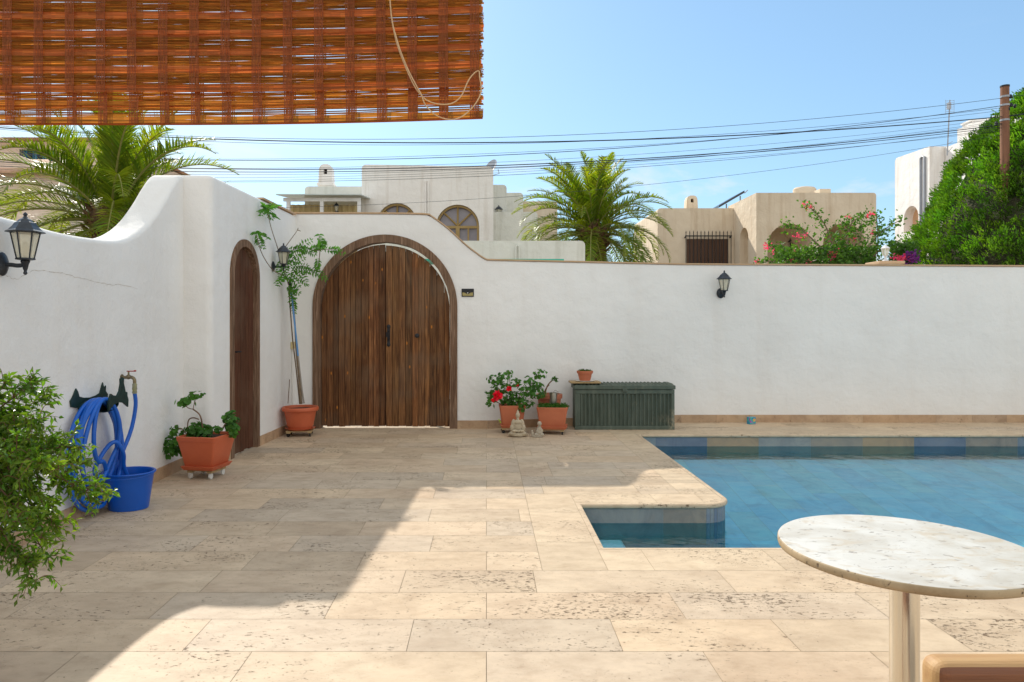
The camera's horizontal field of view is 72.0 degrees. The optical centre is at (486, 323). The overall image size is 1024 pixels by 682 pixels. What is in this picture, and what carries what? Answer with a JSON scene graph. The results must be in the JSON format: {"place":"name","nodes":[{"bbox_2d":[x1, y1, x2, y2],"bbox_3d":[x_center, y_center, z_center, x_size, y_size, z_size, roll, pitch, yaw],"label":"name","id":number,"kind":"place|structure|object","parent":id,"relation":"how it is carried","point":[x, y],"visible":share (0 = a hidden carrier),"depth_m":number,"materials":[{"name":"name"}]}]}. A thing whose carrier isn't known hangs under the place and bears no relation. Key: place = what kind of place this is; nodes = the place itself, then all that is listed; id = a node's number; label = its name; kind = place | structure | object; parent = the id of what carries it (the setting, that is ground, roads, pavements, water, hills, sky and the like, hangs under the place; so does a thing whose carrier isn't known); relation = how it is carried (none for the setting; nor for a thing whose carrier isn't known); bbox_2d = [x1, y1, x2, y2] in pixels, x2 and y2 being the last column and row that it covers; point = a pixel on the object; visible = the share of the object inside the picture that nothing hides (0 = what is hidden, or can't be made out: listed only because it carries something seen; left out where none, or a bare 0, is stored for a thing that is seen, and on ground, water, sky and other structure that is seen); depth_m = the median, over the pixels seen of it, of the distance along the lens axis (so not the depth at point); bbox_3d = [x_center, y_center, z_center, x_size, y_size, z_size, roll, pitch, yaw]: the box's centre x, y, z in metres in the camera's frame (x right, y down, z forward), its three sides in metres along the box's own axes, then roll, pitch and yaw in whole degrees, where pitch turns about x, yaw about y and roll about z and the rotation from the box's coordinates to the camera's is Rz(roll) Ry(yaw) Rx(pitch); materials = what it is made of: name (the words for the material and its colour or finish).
{"place":"outdoors","nodes":[
{"label":"outdoors","id":0,"kind":"place"},
{"bbox_2d":[0,137,186,232],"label":"pink house","id":1,"kind":"structure","parent":0,"point":[15,187],"depth_m":23.50,"materials":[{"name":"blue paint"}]},
{"bbox_2d":[22,149,49,160],"bbox_3d":[-17.225,-6.443,27.042,1.255,0.450,0.276,0,0,0],"label":"window frame","id":2,"kind":"structure","parent":1,"relation":"in","point":[28,152],"depth_m":26.92,"materials":[{"name":"grey"}]},
{"bbox_2d":[276,164,556,259],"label":"white house","id":3,"kind":"structure","parent":0,"point":[476,217],"depth_m":22.00,"materials":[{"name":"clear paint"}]},
{"bbox_2d":[382,204,412,212],"bbox_3d":[-2.800,-2.728,22.120,1.213,2.057,0.080,0,0,0],"label":"window","id":4,"kind":"structure","parent":3,"relation":"in","point":[384,210],"depth_m":22.08,"materials":[{"name":"brown wood"}]},
{"bbox_2d":[438,205,478,240],"bbox_3d":[-0.900,-2.703,22.120,1.330,2.007,0.080,0,0,0],"label":"window","id":5,"kind":"structure","parent":3,"relation":"in","point":[457,227],"depth_m":22.09,"materials":[{"name":"brown wood"}]},
{"bbox_2d":[486,159,498,174],"bbox_3d":[0.134,-4.775,22.256,0.237,0.850,0.592,0,0,-40],"label":"satellite dish","id":6,"kind":"object","parent":3,"relation":"attached to","point":[495,161],"visible":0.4,"depth_m":22.30,"materials":[{"name":"grey metal"}]},
{"bbox_2d":[373,241,584,304],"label":"street wall","id":7,"kind":"structure","parent":0,"point":[570,250],"depth_m":14.00,"materials":[{"name":"white paint"}]},
{"bbox_2d":[0,423,1023,681],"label":"terrace","id":8,"kind":"structure","parent":0,"point":[268,593],"depth_m":4.01,"materials":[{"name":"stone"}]},
{"bbox_2d":[0,366,119,606],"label":"leafy shrub","id":9,"kind":"object","parent":8,"relation":"on","point":[27,453],"visible":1,"depth_m":2.69,"materials":[{"name":"green plant"}]},
{"bbox_2d":[0,175,183,556],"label":"courtyard wall","id":10,"kind":"structure","parent":8,"relation":"on","point":[86,317],"depth_m":5.88,"materials":[{"name":"white paint"}]},
{"bbox_2d":[0,212,45,275],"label":"wall lantern","id":11,"kind":"object","parent":10,"relation":"attached to","point":[25,224],"depth_m":4.53,"materials":[{"name":"metal"}]},
{"bbox_2d":[69,377,128,412],"bbox_3d":[-3.057,0.570,5.577,0.163,0.261,0.560,0,0,0],"label":"hose hanger","id":12,"kind":"object","parent":10,"relation":"attached to","point":[78,401],"visible":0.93,"depth_m":5.65,"materials":[{"name":"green metal"}]},
{"bbox_2d":[65,394,137,511],"bbox_3d":[-2.992,1.025,5.613,0.216,0.892,0.949,0,0,0],"label":"garden hose","id":13,"kind":"object","parent":12,"relation":"hanging from","point":[115,464],"visible":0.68,"depth_m":5.51,"materials":[{"name":"blue rubber"}]},
{"bbox_2d":[120,370,136,393],"bbox_3d":[-3.074,0.503,6.060,0.133,0.204,0.055,0,0,0],"label":"garden tap","id":14,"kind":"object","parent":10,"relation":"attached to","point":[134,385],"visible":0.98,"depth_m":6.05,"materials":[{"name":"gold metal"}]},
{"bbox_2d":[99,466,156,511],"bbox_3d":[-2.905,1.348,5.708,0.430,0.304,0.391,0,0,0],"label":"bucket","id":15,"kind":"object","parent":8,"relation":"on","point":[134,487],"visible":0.85,"depth_m":5.60,"materials":[{"name":"blue plastic"}]},
{"bbox_2d":[162,391,239,478],"bbox_3d":[-2.816,1.081,6.913,0.758,0.837,0.412,0,0,10],"label":"potted geranium","id":16,"kind":"object","parent":8,"relation":"on","point":[203,448],"visible":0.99,"depth_m":6.83,"materials":[{"name":"ceramic"}]},
{"bbox_2d":[154,175,295,460],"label":"courtyard wall","id":17,"kind":"structure","parent":8,"relation":"on","point":[221,219],"depth_m":7.59,"materials":[{"name":"white paint"}]},
{"bbox_2d":[230,239,259,458],"bbox_3d":[-2.843,0.263,8.184,0.151,2.476,0.857,0,0,3],"label":"door frame","id":18,"kind":"structure","parent":17,"relation":"attached to","point":[244,336],"depth_m":8.29,"materials":[{"name":"brown wood"}]},
{"bbox_2d":[235,248,252,453],"bbox_3d":[-2.835,0.307,8.185,0.118,2.363,0.670,0,0,0],"label":"door leaf","id":19,"kind":"structure","parent":18,"relation":"in","point":[243,266],"depth_m":8.24,"materials":[{"name":"brown wood"}]},
{"bbox_2d":[272,243,290,271],"bbox_3d":[-2.650,-0.854,9.100,0.231,0.371,0.202,0,0,0],"label":"wall lantern","id":20,"kind":"object","parent":17,"relation":"attached to","point":[283,248],"depth_m":9.07,"materials":[{"name":"metal"}]},
{"bbox_2d":[291,342,294,404],"bbox_3d":[-2.704,0.821,9.860,0.051,1.126,0.110,0,0,0],"label":"stake","id":21,"kind":"object","parent":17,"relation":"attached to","point":[292,369],"visible":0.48,"depth_m":9.86,"materials":[{"name":"beige plastic"}]},
{"bbox_2d":[250,202,345,436],"bbox_3d":[-2.609,-0.020,9.003,0.873,3.039,1.413,0,0,39],"label":"potted sapling","id":22,"kind":"object","parent":8,"relation":"on","point":[299,418],"visible":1,"depth_m":9.34,"materials":[{"name":"plant"}]},
{"bbox_2d":[484,369,547,432],"bbox_3d":[0.400,1.059,9.673,0.872,0.882,0.413,0,0,0],"label":"potted geranium","id":23,"kind":"object","parent":8,"relation":"on","point":[509,407],"visible":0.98,"depth_m":9.59,"materials":[{"name":"plant"}]},
{"bbox_2d":[508,410,527,436],"bbox_3d":[0.416,1.323,9.324,0.264,0.358,0.160,0,0,0],"label":"meditating statue","id":24,"kind":"object","parent":8,"relation":"on","point":[517,428],"visible":1,"depth_m":9.30,"materials":[{"name":"beige stone"}]},
{"bbox_2d":[531,421,543,436],"bbox_3d":[0.673,1.397,9.300,0.177,0.212,0.096,0,0,0],"label":"crouching statue","id":25,"kind":"object","parent":8,"relation":"on","point":[539,432],"visible":1,"depth_m":9.27,"materials":[{"name":"grey stone"}]},
{"bbox_2d":[536,376,561,430],"bbox_3d":[0.890,1.118,9.960,0.370,0.764,0.370,0,0,0],"label":"potted shrub","id":26,"kind":"object","parent":8,"relation":"on","point":[545,399],"visible":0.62,"depth_m":9.86,"materials":[{"name":"green plant"}]},
{"bbox_2d":[549,390,557,404],"bbox_3d":[0.928,1.033,9.800,0.112,0.214,0.112,0,0,42],"label":"metal can","id":27,"kind":"object","parent":26,"relation":"on","point":[553,397],"visible":0.8,"depth_m":9.76,"materials":[{"name":"metal"}]},
{"bbox_2d":[536,402,568,434],"bbox_3d":[0.900,1.289,9.600,0.454,0.422,0.373,0,0,0],"label":"potted herb","id":28,"kind":"object","parent":8,"relation":"on","point":[552,417],"visible":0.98,"depth_m":9.46,"materials":[{"name":"ceramic"}]},
{"bbox_2d":[571,382,675,429],"bbox_3d":[1.952,1.173,10.095,1.431,0.653,0.370,0,0,0],"label":"storage chest","id":29,"kind":"object","parent":8,"relation":"on","point":[625,406],"visible":0.94,"depth_m":9.94,"materials":[{"name":"green plastic"}]},
{"bbox_2d":[568,380,600,382],"bbox_3d":[1.403,0.836,10.065,0.429,0.022,0.270,0,0,0],"label":"wooden board","id":30,"kind":"object","parent":29,"relation":"on","point":[574,381],"visible":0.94,"depth_m":9.93,"materials":[{"name":"brown wood"}]},
{"bbox_2d":[575,369,594,381],"bbox_3d":[1.406,0.733,10.050,0.280,0.184,0.280,0,0,0],"label":"flower pot","id":31,"kind":"object","parent":30,"relation":"on","point":[585,375],"visible":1,"depth_m":9.97,"materials":[{"name":"orange ceramic"}]},
{"bbox_2d":[294,212,1023,428],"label":"courtyard wall","id":32,"kind":"structure","parent":8,"relation":"on","point":[839,343],"depth_m":10.67,"materials":[{"name":"white paint"}]},
{"bbox_2d":[312,234,456,428],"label":"wooden gate","id":33,"kind":"structure","parent":32,"relation":"attached to","point":[384,335],"depth_m":10.10,"materials":[{"name":"brown wood"}]},
{"bbox_2d":[462,289,473,296],"bbox_3d":[-0.266,-0.438,10.035,0.175,0.114,0.028,0,0,0],"label":"number plaque","id":34,"kind":"object","parent":32,"relation":"attached to","point":[467,292],"visible":1,"depth_m":10.03,"materials":[{"name":"black metal"}]},
{"bbox_2d":[717,270,731,297],"bbox_3d":[3.549,-0.586,10.535,0.235,0.412,0.270,0,0,0],"label":"wall lantern","id":35,"kind":"object","parent":32,"relation":"attached to","point":[721,292],"depth_m":10.49,"materials":[{"name":"metal"}]},
{"bbox_2d":[747,417,755,423],"bbox_3d":[3.951,1.448,10.499,0.100,0.105,0.082,0,0,-17],"label":"carton","id":36,"kind":"object","parent":8,"relation":"on","point":[751,420],"visible":1,"depth_m":10.46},
{"bbox_2d":[620,437,1023,547],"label":"pool basin","id":37,"kind":"object","parent":8,"relation":"in","point":[837,493],"visible":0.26,"depth_m":8.20,"materials":[{"name":"tile"}]},
{"bbox_2d":[575,434,1023,549],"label":"pool coping","id":38,"kind":"object","parent":37,"relation":"on","point":[722,502],"visible":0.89,"depth_m":5.90,"materials":[{"name":"stone"}]},
{"bbox_2d":[583,437,1023,547],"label":"swimming pool","id":39,"kind":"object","parent":37,"relation":"attached to","point":[751,486],"visible":0.34,"depth_m":8.54,"materials":[{"name":"liquid"}]},
{"bbox_2d":[777,514,1023,681],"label":"round table","id":40,"kind":"object","parent":8,"relation":"on","point":[907,563],"visible":1,"depth_m":2.35,"materials":[{"name":"stone"}]},
{"bbox_2d":[922,654,1023,681],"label":"wooden chair","id":41,"kind":"object","parent":8,"relation":"on","point":[972,667],"visible":1,"depth_m":1.45,"materials":[{"name":"brown wood"}]},
{"bbox_2d":[0,0,1023,261],"label":"sky","id":42,"kind":"structure","parent":0,"point":[565,68],"materials":[{"name":"blue"}]},
{"bbox_2d":[634,186,875,263],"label":"beige house","id":43,"kind":"structure","parent":0,"point":[740,231],"depth_m":25.57,"materials":[{"name":"paint"}]},
{"bbox_2d":[714,190,747,207],"bbox_3d":[9.476,-4.769,27.691,1.116,0.718,1.419,0,0,0],"label":"solar collector","id":44,"kind":"object","parent":43,"relation":"on","point":[729,200],"visible":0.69,"depth_m":27.00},
{"bbox_2d":[895,115,1020,264],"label":"white house","id":45,"kind":"structure","parent":0,"point":[917,175],"depth_m":26.07,"materials":[{"name":"white paint"}]},
{"bbox_2d":[945,100,953,154],"bbox_3d":[16.195,-6.840,24.560,0.310,1.940,0.119,0,0,0],"label":"tv antenna","id":46,"kind":"object","parent":45,"relation":"on","point":[948,107],"visible":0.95,"depth_m":24.59,"materials":[{"name":"grey metal"}]},
{"bbox_3d":[-1.175,-1.297,1.985,3.050,0.139,0.270,0,0,0],"label":"porch beam","id":47,"kind":"object","parent":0,"visible":0},
{"bbox_2d":[0,0,483,124],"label":"bamboo blind","id":48,"kind":"object","parent":47,"relation":"hanging from","point":[177,47],"visible":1,"depth_m":1.99,"materials":[{"name":"brown wood"}]},
{"label":"ground","id":49,"kind":"structure","parent":0,"visible":0},
{"bbox_2d":[0,92,239,238],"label":"palm tree","id":50,"kind":"object","parent":49,"relation":"on","point":[123,170],"visible":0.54,"depth_m":10.02,"materials":[{"name":"green plant"}]},
{"bbox_2d":[425,259,563,264],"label":"building","id":51,"kind":"structure","parent":49,"relation":"on","point":[429,261],"depth_m":11.60,"materials":[{"name":"white paint"}]},
{"bbox_2d":[511,151,673,262],"bbox_3d":[2.639,-1.391,17.538,4.030,5.821,3.909,0,0,0],"label":"palm tree","id":52,"kind":"object","parent":49,"relation":"on","point":[592,210],"visible":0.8,"depth_m":16.92,"materials":[{"name":"green plant"}]},
{"bbox_2d":[753,199,907,263],"bbox_3d":[6.249,-1.554,12.708,3.021,1.534,0.977,0,0,0],"label":"bougainvillea","id":53,"kind":"object","parent":49,"relation":"on","point":[840,253],"visible":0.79,"depth_m":12.69,"materials":[{"name":"green plant"}]},
{"bbox_2d":[865,261,904,263],"bbox_3d":[6.661,0.236,11.775,0.422,2.528,0.450,0,0,0],"label":"gate post","id":54,"kind":"object","parent":49,"relation":"on","point":[889,262],"visible":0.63,"depth_m":11.55,"materials":[{"name":"stone"}]},
{"bbox_2d":[881,244,889,260],"bbox_3d":[6.658,-1.173,11.750,0.160,0.290,0.139,0,0,0],"label":"post lantern","id":55,"kind":"object","parent":54,"relation":"on","point":[885,246],"visible":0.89,"depth_m":11.72,"materials":[{"name":"white paint"}]},
{"bbox_2d":[887,240,920,263],"bbox_3d":[7.362,-0.006,12.433,0.557,3.011,1.187,0,0,32],"label":"flowering shrub","id":56,"kind":"object","parent":49,"relation":"on","point":[901,251],"visible":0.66,"depth_m":12.25,"materials":[{"name":"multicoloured plant"}]},
{"bbox_2d":[901,87,1023,264],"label":"leafy tree","id":57,"kind":"object","parent":49,"relation":"on","point":[982,220],"visible":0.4,"depth_m":13.66,"materials":[{"name":"green plant"}]},
{"bbox_2d":[994,84,1016,196],"bbox_3d":[9.772,-1.497,13.300,0.411,5.994,0.180,0,0,0],"label":"utility pole","id":58,"kind":"object","parent":49,"relation":"on","point":[1005,103],"visible":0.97,"depth_m":13.24,"materials":[{"name":"brown wood"}]},
{"bbox_2d":[0,124,989,177],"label":"overhead wire","id":59,"kind":"object","parent":58,"relation":"attached to","point":[540,168],"visible":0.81,"depth_m":11.41,"materials":[{"name":"rubber"}]},
{"bbox_2d":[0,106,997,160],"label":"overhead wire","id":60,"kind":"object","parent":58,"relation":"attached to","point":[538,153],"visible":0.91,"depth_m":11.51,"materials":[{"name":"rubber"}]},
{"bbox_2d":[1,108,996,144],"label":"overhead wire","id":61,"kind":"object","parent":58,"relation":"attached to","point":[545,142],"visible":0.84,"depth_m":11.55,"materials":[{"name":"rubber"}]},
{"bbox_2d":[0,116,1001,142],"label":"overhead wire","id":62,"kind":"object","parent":58,"relation":"attached to","point":[558,141],"visible":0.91,"depth_m":11.62,"materials":[{"name":"rubber"}]},
{"bbox_2d":[0,124,1001,169],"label":"overhead wire","id":63,"kind":"object","parent":58,"relation":"attached to","point":[561,162],"visible":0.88,"depth_m":11.51,"materials":[{"name":"rubber"}]},
{"bbox_2d":[2,127,999,171],"bbox_3d":[-0.802,-3.101,11.930,21.347,1.246,1.005,0,0,-5],"label":"overhead wire","id":64,"kind":"object","parent":58,"relation":"attached to","point":[572,164],"visible":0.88,"depth_m":11.69,"materials":[{"name":"rubber"}]},
{"bbox_2d":[1,128,1001,181],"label":"overhead wire","id":65,"kind":"object","parent":58,"relation":"attached to","point":[585,170],"visible":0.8,"depth_m":11.70,"materials":[{"name":"rubber"}]},
{"bbox_2d":[3,121,999,174],"bbox_3d":[-0.857,-3.145,12.006,21.437,1.372,0.946,0,0,-4],"label":"overhead wire","id":66,"kind":"object","parent":58,"relation":"attached to","point":[474,169],"visible":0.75,"depth_m":11.65,"materials":[{"name":"rubber"}]},
{"bbox_2d":[3,98,1000,138],"bbox_3d":[-0.748,-3.629,11.854,21.256,1.274,1.053,0,0,-5],"label":"overhead wire","id":67,"kind":"object","parent":58,"relation":"attached to","point":[580,134],"visible":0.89,"depth_m":11.72,"materials":[{"name":"rubber"}]},
{"bbox_2d":[11,118,1001,167],"bbox_3d":[-0.748,-3.201,11.854,21.256,1.361,1.051,0,0,-5],"label":"overhead wire","id":68,"kind":"object","parent":58,"relation":"attached to","point":[617,155],"visible":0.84,"depth_m":11.78,"materials":[{"name":"rubber"}]},
{"bbox_2d":[13,110,1001,158],"bbox_3d":[-0.830,-3.369,11.968,21.392,1.328,0.973,0,0,-5],"label":"overhead wire","id":69,"kind":"object","parent":58,"relation":"attached to","point":[586,148],"visible":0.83,"depth_m":11.73,"materials":[{"name":"rubber"}]},
{"bbox_2d":[23,135,997,207],"bbox_3d":[-0.883,-2.740,12.044,21.483,1.679,0.920,0,0,-4],"label":"overhead wire","id":70,"kind":"object","parent":58,"relation":"attached to","point":[618,187],"visible":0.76,"depth_m":11.98,"materials":[{"name":"rubber"}]},
{"bbox_2d":[30,131,995,180],"bbox_3d":[-0.830,-2.994,11.968,21.392,1.312,0.972,0,0,-5],"label":"overhead wire","id":71,"kind":"object","parent":58,"relation":"attached to","point":[575,168],"visible":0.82,"depth_m":11.73,"materials":[{"name":"rubber"}]}
]}

